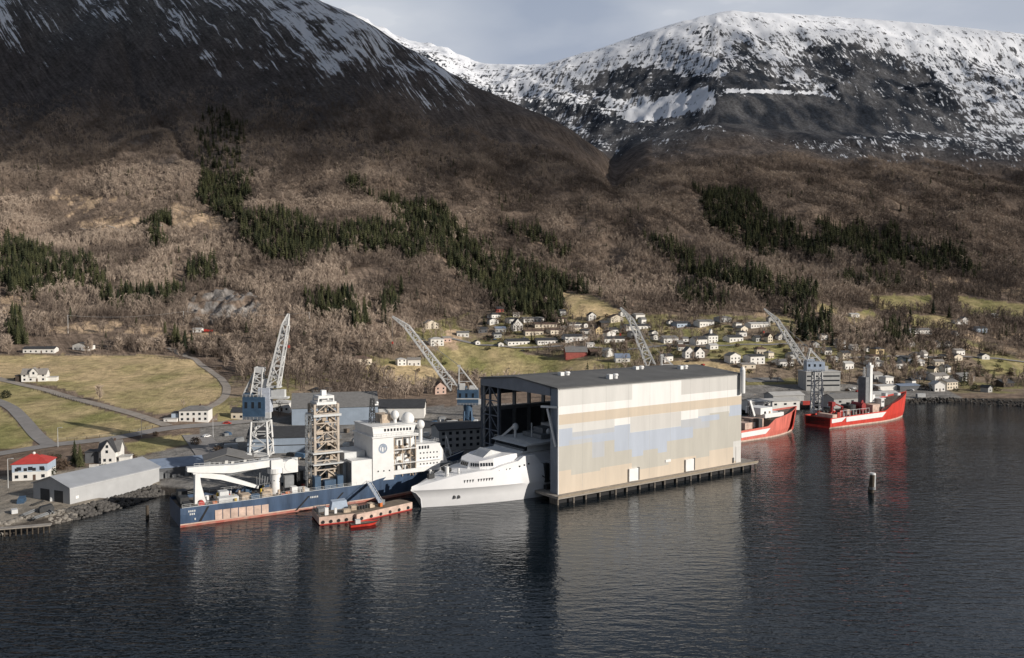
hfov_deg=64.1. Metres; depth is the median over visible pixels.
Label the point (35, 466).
house
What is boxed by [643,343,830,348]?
road
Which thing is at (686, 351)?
house
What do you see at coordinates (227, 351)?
bare tree
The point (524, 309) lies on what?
spruce tree
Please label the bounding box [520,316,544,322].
house
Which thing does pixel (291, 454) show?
yard load
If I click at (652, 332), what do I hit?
house
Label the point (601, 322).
house
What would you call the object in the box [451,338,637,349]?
road
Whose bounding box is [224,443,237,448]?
shipping container
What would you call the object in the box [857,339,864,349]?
bare tree
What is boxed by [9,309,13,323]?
spruce tree
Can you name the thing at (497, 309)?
cottage
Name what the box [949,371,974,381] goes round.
house
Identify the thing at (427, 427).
shed
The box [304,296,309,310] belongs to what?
spruce tree
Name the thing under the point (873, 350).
house
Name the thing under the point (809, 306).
spruce tree
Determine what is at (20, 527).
timber jetty
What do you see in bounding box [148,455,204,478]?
storage shed
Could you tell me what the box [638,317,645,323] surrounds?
house
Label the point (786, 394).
quay shed
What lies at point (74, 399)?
field fence
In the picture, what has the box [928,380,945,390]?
boathouse
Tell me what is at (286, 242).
spruce forest
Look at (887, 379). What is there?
house
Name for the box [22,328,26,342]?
spruce tree
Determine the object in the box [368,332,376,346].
bare tree
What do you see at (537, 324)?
house
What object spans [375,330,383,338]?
bare tree
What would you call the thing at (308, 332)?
bare tree
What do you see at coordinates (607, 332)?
house
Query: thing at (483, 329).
house
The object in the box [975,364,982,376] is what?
bare tree
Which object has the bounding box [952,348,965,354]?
house
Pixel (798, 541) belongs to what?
water
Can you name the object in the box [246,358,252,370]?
bare tree
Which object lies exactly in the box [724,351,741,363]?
house
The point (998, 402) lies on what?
shore stones
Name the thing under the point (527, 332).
house
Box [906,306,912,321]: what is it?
spruce tree
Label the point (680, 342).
house
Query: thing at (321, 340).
bare tree
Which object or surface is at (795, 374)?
bare tree
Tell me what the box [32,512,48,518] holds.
yard load
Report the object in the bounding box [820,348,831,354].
cottage
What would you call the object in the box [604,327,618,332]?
house
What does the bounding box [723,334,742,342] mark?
house
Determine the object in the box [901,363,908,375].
bare tree
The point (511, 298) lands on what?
spruce tree
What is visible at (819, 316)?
spruce tree
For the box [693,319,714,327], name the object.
house
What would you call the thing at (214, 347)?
bare tree
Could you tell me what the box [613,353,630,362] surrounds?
barn
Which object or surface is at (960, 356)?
house
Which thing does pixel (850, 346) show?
house
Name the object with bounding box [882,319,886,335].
spruce tree
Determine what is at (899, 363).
house
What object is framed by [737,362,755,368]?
shed
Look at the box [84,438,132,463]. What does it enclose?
house
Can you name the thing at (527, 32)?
sky
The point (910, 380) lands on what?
house
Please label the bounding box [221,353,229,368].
bare tree
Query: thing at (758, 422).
supply ship
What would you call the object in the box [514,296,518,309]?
spruce tree
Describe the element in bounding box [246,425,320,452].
workshop hall
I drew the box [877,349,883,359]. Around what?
bare tree
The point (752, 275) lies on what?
spruce tree
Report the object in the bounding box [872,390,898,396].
shed
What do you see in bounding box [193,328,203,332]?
house
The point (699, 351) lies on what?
house
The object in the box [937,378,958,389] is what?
house
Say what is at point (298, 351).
bare tree
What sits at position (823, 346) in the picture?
bare tree
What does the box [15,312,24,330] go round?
spruce tree
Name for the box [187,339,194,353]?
bare tree
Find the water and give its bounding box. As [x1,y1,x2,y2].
[0,401,1023,657]
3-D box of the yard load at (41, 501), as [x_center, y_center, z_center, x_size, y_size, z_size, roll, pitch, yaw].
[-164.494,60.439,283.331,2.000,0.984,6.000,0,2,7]
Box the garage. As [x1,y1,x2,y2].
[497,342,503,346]
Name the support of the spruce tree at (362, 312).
on the mountainside
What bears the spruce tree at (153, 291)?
on the mountainside
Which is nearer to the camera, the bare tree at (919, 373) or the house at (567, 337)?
the bare tree at (919, 373)
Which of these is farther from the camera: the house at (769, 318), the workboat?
the house at (769, 318)
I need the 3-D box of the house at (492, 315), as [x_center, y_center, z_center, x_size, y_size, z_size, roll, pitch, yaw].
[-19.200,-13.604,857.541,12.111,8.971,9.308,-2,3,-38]
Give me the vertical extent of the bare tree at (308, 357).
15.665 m
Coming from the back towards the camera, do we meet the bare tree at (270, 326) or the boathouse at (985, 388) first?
the bare tree at (270, 326)
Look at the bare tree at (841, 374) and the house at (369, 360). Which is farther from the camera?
the house at (369, 360)
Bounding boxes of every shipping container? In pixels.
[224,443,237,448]
[801,401,809,404]
[916,393,925,396]
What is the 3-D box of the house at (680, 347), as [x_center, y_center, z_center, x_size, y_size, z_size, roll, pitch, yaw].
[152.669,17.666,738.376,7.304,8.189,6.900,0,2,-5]
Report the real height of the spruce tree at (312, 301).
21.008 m
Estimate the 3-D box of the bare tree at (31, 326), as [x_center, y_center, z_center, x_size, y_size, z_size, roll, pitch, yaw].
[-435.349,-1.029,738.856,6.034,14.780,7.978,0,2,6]
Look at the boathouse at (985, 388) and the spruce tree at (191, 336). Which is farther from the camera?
the spruce tree at (191, 336)
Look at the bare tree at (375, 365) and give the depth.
645.64 m
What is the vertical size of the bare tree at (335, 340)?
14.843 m
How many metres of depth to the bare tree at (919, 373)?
659.94 m
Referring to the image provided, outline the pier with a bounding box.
[535,458,757,504]
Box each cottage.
[494,307,503,311]
[809,341,819,347]
[818,333,827,339]
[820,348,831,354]
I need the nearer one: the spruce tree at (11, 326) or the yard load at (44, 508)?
the yard load at (44, 508)
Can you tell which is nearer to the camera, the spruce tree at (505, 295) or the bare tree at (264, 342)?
the bare tree at (264, 342)
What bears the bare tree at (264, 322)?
on the mountainside
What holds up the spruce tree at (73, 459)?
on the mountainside
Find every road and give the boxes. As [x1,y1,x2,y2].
[0,377,171,425]
[0,399,56,444]
[0,420,252,454]
[167,347,230,406]
[182,434,219,454]
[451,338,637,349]
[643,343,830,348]
[846,355,1023,361]
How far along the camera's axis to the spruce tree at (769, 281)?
957.19 m
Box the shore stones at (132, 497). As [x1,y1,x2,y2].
[63,484,164,519]
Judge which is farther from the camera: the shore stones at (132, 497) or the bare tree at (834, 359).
the bare tree at (834, 359)
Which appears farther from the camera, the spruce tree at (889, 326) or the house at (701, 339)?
the spruce tree at (889, 326)
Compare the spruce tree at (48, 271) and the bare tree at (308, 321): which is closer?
the bare tree at (308, 321)
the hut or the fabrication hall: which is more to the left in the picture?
the fabrication hall
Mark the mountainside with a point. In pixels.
(826, 88)
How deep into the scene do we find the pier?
319.79 m
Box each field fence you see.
[31,388,107,409]
[58,354,182,359]
[69,425,152,438]
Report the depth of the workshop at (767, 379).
642.44 m
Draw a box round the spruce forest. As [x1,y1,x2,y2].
[0,104,1023,385]
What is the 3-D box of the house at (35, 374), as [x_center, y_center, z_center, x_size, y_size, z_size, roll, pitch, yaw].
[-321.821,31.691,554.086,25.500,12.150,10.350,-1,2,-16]
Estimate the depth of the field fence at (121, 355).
668.41 m
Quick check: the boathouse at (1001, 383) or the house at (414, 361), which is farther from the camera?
the house at (414, 361)
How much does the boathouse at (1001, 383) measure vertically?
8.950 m
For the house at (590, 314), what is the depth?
856.28 m
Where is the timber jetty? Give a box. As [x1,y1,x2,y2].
[0,523,51,536]
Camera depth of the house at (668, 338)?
764.89 m
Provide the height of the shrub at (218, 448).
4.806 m
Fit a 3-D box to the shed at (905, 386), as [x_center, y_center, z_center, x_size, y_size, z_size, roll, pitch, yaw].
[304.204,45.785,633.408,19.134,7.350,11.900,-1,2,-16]
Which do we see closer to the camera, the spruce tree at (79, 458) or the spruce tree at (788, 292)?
the spruce tree at (79, 458)
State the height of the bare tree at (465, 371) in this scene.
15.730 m
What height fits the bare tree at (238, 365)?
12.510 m
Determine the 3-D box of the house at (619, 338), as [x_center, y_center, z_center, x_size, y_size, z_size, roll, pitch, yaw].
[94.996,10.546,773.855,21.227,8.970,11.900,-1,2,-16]
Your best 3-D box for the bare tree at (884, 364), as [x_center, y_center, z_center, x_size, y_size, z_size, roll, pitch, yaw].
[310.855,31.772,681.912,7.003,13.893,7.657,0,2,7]
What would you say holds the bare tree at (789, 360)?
on the mountainside
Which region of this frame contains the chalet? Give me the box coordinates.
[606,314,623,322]
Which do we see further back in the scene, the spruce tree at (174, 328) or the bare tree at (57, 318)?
the bare tree at (57, 318)
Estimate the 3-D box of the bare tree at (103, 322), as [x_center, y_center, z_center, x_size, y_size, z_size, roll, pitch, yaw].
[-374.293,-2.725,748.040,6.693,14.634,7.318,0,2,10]
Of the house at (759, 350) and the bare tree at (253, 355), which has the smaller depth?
the bare tree at (253, 355)
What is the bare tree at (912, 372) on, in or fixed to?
on the mountainside
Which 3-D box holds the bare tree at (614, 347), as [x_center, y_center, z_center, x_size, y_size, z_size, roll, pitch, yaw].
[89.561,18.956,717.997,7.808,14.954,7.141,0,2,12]
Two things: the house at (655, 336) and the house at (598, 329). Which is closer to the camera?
the house at (655, 336)
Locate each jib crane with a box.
[242,313,289,456]
[392,316,480,420]
[620,307,672,365]
[763,308,827,412]
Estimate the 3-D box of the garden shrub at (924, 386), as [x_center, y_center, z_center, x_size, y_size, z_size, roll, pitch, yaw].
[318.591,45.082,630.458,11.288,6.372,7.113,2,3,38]
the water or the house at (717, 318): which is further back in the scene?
the house at (717, 318)
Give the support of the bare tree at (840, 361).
on the mountainside
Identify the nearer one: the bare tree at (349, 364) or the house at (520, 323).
the bare tree at (349, 364)
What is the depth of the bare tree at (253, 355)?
640.25 m
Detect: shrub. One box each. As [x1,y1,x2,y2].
[0,390,11,398]
[56,458,71,468]
[190,436,200,444]
[212,445,222,451]
[920,384,931,390]
[970,384,978,390]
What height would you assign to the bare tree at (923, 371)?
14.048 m
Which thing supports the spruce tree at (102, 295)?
on the mountainside
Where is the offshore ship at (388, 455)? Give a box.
[170,390,463,527]
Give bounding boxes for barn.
[564,346,587,359]
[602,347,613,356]
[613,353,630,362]
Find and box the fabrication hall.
[291,391,378,424]
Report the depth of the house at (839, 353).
720.14 m
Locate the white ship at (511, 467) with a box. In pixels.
[411,421,549,507]
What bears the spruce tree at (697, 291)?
on the mountainside
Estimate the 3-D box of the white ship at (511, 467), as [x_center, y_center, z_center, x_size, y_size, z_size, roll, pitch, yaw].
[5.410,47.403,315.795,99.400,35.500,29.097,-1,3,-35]
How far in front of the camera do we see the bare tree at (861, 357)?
699.50 m
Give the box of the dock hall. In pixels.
[479,364,744,494]
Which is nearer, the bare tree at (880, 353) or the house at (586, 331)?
the bare tree at (880, 353)
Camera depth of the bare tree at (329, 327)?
733.18 m
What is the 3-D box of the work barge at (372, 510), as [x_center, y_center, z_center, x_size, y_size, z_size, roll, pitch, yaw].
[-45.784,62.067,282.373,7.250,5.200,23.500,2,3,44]
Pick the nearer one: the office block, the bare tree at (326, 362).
the office block
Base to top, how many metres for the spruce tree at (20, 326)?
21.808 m
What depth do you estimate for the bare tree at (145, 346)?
690.23 m
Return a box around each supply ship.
[741,400,796,441]
[805,363,905,428]
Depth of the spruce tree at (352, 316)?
773.84 m
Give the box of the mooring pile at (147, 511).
[146,505,148,518]
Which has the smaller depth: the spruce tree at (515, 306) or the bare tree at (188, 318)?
the bare tree at (188, 318)
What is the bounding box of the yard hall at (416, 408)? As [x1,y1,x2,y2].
[378,399,426,417]
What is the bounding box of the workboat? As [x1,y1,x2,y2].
[349,519,378,527]
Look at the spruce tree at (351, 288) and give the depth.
850.70 m
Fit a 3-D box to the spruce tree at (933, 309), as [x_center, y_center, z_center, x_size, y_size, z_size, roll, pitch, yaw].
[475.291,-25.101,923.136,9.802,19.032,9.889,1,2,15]
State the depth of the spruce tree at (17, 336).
701.69 m
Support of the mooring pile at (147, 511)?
in the water
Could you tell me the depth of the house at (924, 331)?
835.87 m
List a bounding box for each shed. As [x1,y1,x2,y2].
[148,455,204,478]
[202,447,253,464]
[414,420,470,434]
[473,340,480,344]
[585,342,594,347]
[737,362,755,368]
[742,397,800,409]
[763,391,804,400]
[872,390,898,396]
[873,383,897,390]
[895,383,920,390]
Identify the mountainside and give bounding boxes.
[0,0,1023,535]
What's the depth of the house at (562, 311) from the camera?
873.89 m
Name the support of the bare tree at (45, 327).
on the mountainside
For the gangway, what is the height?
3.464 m
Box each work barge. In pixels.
[312,498,365,524]
[354,499,411,520]
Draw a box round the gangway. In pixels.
[367,480,381,502]
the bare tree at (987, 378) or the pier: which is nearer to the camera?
the pier
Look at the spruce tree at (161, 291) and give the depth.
847.42 m
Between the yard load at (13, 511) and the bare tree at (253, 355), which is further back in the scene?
the bare tree at (253, 355)
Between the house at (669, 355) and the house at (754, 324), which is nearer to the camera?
the house at (669, 355)
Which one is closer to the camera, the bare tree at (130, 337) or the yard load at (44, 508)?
the yard load at (44, 508)
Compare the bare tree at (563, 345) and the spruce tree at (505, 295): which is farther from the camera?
the spruce tree at (505, 295)
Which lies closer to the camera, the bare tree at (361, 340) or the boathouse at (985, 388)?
the boathouse at (985, 388)
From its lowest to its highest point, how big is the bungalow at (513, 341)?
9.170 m
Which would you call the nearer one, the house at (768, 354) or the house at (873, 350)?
the house at (768, 354)
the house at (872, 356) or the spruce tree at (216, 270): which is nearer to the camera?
the house at (872, 356)
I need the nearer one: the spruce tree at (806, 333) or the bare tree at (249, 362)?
the bare tree at (249, 362)
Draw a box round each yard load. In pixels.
[10,508,17,514]
[17,495,26,503]
[21,509,35,515]
[29,500,44,505]
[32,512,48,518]
[38,503,53,512]
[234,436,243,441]
[286,452,295,456]
[295,452,304,457]
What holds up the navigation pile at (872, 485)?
in the water
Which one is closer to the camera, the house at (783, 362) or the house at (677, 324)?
the house at (783, 362)
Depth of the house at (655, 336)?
776.50 m
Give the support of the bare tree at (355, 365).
on the mountainside
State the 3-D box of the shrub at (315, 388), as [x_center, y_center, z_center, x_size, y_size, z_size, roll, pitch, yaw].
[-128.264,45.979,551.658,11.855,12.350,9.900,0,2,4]
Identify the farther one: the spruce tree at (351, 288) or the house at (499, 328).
the spruce tree at (351, 288)
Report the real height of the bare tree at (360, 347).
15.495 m
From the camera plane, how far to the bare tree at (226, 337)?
702.52 m
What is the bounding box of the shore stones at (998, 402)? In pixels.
[905,397,1023,405]
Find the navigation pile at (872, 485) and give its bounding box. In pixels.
[868,472,875,492]
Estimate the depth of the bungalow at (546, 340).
776.70 m
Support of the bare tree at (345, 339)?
on the mountainside
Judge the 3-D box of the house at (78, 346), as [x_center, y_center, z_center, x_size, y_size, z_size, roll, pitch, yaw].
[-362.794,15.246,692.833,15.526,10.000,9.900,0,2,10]
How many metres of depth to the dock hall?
325.61 m
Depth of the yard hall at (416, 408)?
482.91 m
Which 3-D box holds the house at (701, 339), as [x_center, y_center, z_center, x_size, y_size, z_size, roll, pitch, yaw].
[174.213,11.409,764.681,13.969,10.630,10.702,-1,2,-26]
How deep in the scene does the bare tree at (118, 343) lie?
689.89 m
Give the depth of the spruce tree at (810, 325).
792.27 m
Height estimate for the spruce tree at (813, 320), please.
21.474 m
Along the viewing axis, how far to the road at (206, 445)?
390.12 m
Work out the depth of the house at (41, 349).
672.91 m
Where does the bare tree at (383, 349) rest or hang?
on the mountainside
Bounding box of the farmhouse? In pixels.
[958,317,968,323]
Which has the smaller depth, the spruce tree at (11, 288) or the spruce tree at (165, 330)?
the spruce tree at (165, 330)
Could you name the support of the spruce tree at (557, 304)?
on the mountainside
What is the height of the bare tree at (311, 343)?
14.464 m
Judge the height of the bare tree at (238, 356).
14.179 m
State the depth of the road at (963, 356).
761.55 m
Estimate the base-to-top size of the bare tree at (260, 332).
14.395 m
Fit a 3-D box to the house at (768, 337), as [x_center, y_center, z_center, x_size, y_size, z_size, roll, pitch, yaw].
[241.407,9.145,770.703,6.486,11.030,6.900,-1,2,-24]
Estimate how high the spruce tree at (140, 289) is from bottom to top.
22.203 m
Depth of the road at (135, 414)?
478.53 m
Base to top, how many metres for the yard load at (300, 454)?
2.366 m
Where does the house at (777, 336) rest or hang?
on the mountainside
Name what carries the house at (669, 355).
on the mountainside
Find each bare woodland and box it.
[0,84,1023,271]
[0,206,1023,415]
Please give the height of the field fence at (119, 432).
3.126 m
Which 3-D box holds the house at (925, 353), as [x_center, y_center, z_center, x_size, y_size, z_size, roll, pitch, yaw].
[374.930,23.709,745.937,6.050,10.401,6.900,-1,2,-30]
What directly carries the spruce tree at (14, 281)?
on the mountainside
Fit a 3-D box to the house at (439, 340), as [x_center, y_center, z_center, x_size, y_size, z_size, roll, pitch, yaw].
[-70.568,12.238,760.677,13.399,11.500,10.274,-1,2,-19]
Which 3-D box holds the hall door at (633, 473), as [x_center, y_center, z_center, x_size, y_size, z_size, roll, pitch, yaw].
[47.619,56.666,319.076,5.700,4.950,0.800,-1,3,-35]
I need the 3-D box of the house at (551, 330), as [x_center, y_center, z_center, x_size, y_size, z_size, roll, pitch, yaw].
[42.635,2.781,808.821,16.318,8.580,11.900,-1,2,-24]
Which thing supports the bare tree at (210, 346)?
on the mountainside
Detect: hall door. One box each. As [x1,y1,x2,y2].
[628,467,639,481]
[685,458,694,471]
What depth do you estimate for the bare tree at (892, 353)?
717.85 m
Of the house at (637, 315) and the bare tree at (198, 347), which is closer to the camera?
the bare tree at (198, 347)
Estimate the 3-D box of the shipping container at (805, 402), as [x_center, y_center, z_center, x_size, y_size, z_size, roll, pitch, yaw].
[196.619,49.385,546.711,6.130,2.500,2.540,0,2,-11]
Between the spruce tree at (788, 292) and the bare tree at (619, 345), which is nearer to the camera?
the bare tree at (619, 345)
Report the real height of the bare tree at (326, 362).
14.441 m
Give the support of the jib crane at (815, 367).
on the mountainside
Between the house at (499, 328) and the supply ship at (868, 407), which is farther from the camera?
the house at (499, 328)
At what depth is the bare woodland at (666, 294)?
912.04 m
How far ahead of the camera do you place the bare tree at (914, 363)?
694.42 m
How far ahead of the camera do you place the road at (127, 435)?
402.70 m
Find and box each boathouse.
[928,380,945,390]
[980,384,992,391]
[992,379,1014,386]
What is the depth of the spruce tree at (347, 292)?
837.87 m
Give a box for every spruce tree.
[8,280,17,295]
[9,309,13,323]
[9,320,14,338]
[13,275,19,291]
[14,321,21,344]
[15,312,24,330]
[19,271,23,287]
[19,319,27,341]
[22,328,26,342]
[38,278,42,290]
[44,264,50,278]
[68,439,78,465]
[73,270,78,286]
[74,445,84,466]
[98,287,103,301]
[108,288,111,305]
[138,280,143,297]
[149,284,155,301]
[157,284,166,300]
[163,322,167,340]
[169,322,176,342]
[172,325,182,345]
[173,330,180,346]
[180,330,189,346]
[182,334,188,350]
[189,331,195,353]
[214,263,219,276]
[302,285,306,299]
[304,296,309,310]
[311,294,314,311]
[339,294,342,307]
[345,283,352,299]
[349,283,354,297]
[350,307,353,324]
[352,310,361,327]
[361,303,366,322]
[364,304,369,321]
[389,294,397,310]
[498,289,503,304]
[503,287,508,304]
[507,293,514,310]
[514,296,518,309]
[520,296,527,314]
[527,298,533,313]
[554,295,559,310]
[684,274,689,289]
[695,284,701,299]
[703,293,710,308]
[707,282,713,295]
[716,265,722,281]
[725,272,729,286]
[750,268,754,282]
[768,272,772,285]
[777,282,784,296]
[786,287,792,301]
[794,307,801,321]
[801,322,809,340]
[805,300,812,314]
[808,318,813,331]
[811,314,815,332]
[817,307,820,323]
[826,317,831,334]
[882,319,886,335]
[887,317,891,334]
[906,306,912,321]
[930,299,936,313]
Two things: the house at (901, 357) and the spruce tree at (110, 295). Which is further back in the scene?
the spruce tree at (110, 295)
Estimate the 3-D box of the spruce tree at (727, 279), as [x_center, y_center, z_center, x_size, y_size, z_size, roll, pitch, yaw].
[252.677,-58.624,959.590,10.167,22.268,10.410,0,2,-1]
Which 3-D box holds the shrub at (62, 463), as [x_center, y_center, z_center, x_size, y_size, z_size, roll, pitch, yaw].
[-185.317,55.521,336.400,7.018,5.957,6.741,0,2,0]
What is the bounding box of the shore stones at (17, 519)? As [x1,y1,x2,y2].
[0,508,77,534]
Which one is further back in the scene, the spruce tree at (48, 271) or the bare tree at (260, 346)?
the spruce tree at (48, 271)
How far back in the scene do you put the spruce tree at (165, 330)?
729.48 m
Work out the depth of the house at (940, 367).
705.07 m
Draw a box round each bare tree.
[4,339,13,351]
[26,321,32,334]
[39,313,46,323]
[44,323,49,336]
[53,313,60,324]
[83,339,92,354]
[95,384,105,399]
[99,319,105,332]
[113,336,123,350]
[127,334,133,347]
[133,323,142,335]
[140,338,150,352]
[149,336,155,348]
[156,332,166,340]
[156,337,166,350]
[176,343,184,355]
[180,323,188,335]
[183,313,190,324]
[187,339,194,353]
[195,341,203,355]
[200,312,208,324]
[206,340,216,355]
[208,342,215,356]
[210,342,216,357]
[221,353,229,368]
[222,333,229,342]
[224,344,230,355]
[231,348,241,361]
[232,323,238,334]
[234,342,244,350]
[234,360,241,374]
[235,353,244,361]
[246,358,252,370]
[248,350,256,359]
[250,334,259,344]
[257,329,263,339]
[257,342,262,352]
[261,317,268,328]
[261,341,270,352]
[262,335,269,345]
[265,321,272,331]
[289,332,293,344]
[293,334,300,344]
[293,346,301,361]
[303,319,312,328]
[303,355,310,363]
[304,327,311,340]
[308,338,316,347]
[314,354,319,363]
[317,335,325,345]
[322,356,330,366]
[323,341,329,352]
[326,324,335,334]
[329,345,334,355]
[333,335,337,347]
[333,349,338,358]
[337,338,345,349]
[340,335,349,346]
[346,359,353,369]
[352,361,359,370]
[356,339,365,351]
[356,360,364,370]
[357,341,362,353]
[360,356,370,366]
[362,324,369,335]
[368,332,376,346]
[372,360,377,370]
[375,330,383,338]
[381,344,387,357]
[389,342,398,351]
[399,339,406,351]
[464,368,469,383]
[560,342,566,352]
[598,346,602,356]
[608,338,615,347]
[611,343,617,353]
[617,340,623,352]
[666,342,672,352]
[767,367,773,378]
[786,354,793,366]
[792,366,799,382]
[821,341,826,354]
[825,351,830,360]
[828,356,835,367]
[835,339,842,350]
[836,366,846,379]
[837,357,843,366]
[845,367,852,382]
[851,350,856,363]
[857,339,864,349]
[860,351,864,363]
[867,355,876,365]
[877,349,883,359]
[881,360,888,373]
[889,356,897,369]
[890,347,897,359]
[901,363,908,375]
[909,368,916,378]
[912,358,916,370]
[917,368,923,382]
[921,368,926,380]
[932,340,937,352]
[945,349,954,360]
[950,372,959,380]
[967,372,973,387]
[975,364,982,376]
[984,372,990,382]
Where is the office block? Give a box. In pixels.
[797,369,840,390]
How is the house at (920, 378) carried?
on the mountainside
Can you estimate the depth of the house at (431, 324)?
801.22 m
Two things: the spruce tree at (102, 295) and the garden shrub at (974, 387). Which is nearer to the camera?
the garden shrub at (974, 387)
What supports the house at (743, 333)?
on the mountainside
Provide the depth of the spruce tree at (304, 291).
845.05 m
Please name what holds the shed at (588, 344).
on the mountainside
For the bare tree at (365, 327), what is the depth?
749.67 m
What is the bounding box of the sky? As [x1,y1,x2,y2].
[320,0,1023,64]
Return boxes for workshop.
[745,377,784,381]
[866,371,883,379]
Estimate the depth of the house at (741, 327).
805.60 m
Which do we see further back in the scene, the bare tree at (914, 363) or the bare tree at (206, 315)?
the bare tree at (206, 315)
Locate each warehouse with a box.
[31,456,160,503]
[820,392,857,408]
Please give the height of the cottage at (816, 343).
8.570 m
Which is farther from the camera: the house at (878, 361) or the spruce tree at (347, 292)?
the spruce tree at (347, 292)
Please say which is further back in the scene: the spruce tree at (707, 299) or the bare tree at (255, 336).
the spruce tree at (707, 299)
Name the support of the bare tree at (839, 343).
on the mountainside
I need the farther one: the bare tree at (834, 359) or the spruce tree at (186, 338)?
the spruce tree at (186, 338)
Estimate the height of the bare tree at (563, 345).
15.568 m
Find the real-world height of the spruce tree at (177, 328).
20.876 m
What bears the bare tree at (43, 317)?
on the mountainside
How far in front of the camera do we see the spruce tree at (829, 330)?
793.01 m
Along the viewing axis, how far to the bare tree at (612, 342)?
740.41 m
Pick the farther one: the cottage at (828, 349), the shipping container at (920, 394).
the cottage at (828, 349)
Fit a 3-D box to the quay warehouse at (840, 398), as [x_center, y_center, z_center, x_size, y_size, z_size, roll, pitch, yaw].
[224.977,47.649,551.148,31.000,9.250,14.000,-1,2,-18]
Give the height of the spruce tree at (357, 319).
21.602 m
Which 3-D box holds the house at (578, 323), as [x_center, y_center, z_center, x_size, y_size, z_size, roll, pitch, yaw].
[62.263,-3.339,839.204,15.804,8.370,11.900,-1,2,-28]
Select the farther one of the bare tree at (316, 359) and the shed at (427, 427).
the bare tree at (316, 359)
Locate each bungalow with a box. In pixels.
[456,330,468,336]
[503,338,529,345]
[534,337,557,344]
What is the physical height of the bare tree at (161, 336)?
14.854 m
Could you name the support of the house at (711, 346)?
on the mountainside
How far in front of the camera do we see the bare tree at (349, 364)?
639.36 m
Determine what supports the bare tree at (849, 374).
on the mountainside
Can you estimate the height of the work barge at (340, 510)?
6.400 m
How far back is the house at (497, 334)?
791.01 m
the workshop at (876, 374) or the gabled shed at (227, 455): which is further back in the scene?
the workshop at (876, 374)
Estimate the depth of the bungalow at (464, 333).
789.82 m
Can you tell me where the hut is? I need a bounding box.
[848,312,859,316]
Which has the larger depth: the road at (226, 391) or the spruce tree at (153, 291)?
the spruce tree at (153, 291)
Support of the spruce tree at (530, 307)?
on the mountainside
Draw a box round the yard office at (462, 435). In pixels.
[431,421,479,450]
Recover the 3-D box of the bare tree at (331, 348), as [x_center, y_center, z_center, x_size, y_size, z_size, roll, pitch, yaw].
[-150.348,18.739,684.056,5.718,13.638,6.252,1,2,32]
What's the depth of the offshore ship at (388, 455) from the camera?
296.69 m
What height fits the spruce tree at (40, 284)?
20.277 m
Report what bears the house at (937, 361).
on the mountainside
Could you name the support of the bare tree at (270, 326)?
on the mountainside
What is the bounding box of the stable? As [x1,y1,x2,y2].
[588,348,600,355]
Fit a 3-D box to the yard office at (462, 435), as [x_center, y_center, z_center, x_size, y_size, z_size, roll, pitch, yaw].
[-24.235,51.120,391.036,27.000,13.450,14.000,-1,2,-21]
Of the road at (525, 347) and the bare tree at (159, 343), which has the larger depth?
the road at (525, 347)
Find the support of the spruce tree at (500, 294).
on the mountainside
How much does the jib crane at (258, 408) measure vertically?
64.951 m
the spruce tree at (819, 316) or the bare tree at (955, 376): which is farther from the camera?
the spruce tree at (819, 316)
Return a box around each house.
[10,451,56,480]
[14,367,58,381]
[22,345,58,352]
[72,342,95,350]
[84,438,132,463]
[163,404,212,421]
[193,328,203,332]
[230,406,242,419]
[273,399,291,412]
[351,354,372,364]
[395,356,405,365]
[406,356,420,365]
[421,319,437,328]
[428,336,443,345]
[431,380,446,393]
[441,336,451,341]
[476,327,488,332]
[486,312,499,317]
[487,318,498,324]
[491,332,501,337]
[494,326,505,331]
[505,317,516,323]
[511,318,522,330]
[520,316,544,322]
[523,329,543,335]
[532,322,556,327]
[545,327,564,334]
[557,309,565,315]
[561,333,587,342]
[566,322,581,326]
[567,325,580,331]
[579,328,591,333]
[586,312,596,320]
[593,326,602,333]
[596,320,609,326]
[600,335,624,342]
[602,330,615,335]
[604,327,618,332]
[621,324,651,330]
[627,330,638,337]
[630,313,644,318]
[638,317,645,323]
[648,330,657,335]
[650,334,657,339]
[658,335,677,342]
[659,352,672,362]
[671,321,690,327]
[673,340,683,346]
[676,344,685,350]
[680,337,688,341]
[681,346,692,357]
[689,335,706,344]
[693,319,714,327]
[694,346,704,357]
[703,329,718,342]
[706,342,717,349]
[713,315,731,321]
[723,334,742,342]
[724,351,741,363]
[735,325,747,331]
[736,330,746,336]
[742,353,764,363]
[744,321,770,327]
[751,335,761,341]
[753,346,766,353]
[763,333,772,341]
[763,349,774,358]
[766,316,774,321]
[771,358,793,365]
[775,333,783,339]
[785,351,797,358]
[836,350,850,358]
[839,360,853,368]
[848,343,858,349]
[860,359,883,366]
[865,354,879,359]
[869,346,883,354]
[879,374,893,383]
[895,361,905,368]
[897,355,911,363]
[905,377,916,382]
[909,327,931,333]
[911,371,928,379]
[918,350,928,357]
[927,365,938,372]
[927,372,949,380]
[931,358,944,365]
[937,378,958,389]
[938,363,950,371]
[947,353,962,360]
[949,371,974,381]
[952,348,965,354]
[969,326,986,332]
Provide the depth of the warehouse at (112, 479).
295.44 m
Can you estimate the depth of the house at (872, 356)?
719.01 m
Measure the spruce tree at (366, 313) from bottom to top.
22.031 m

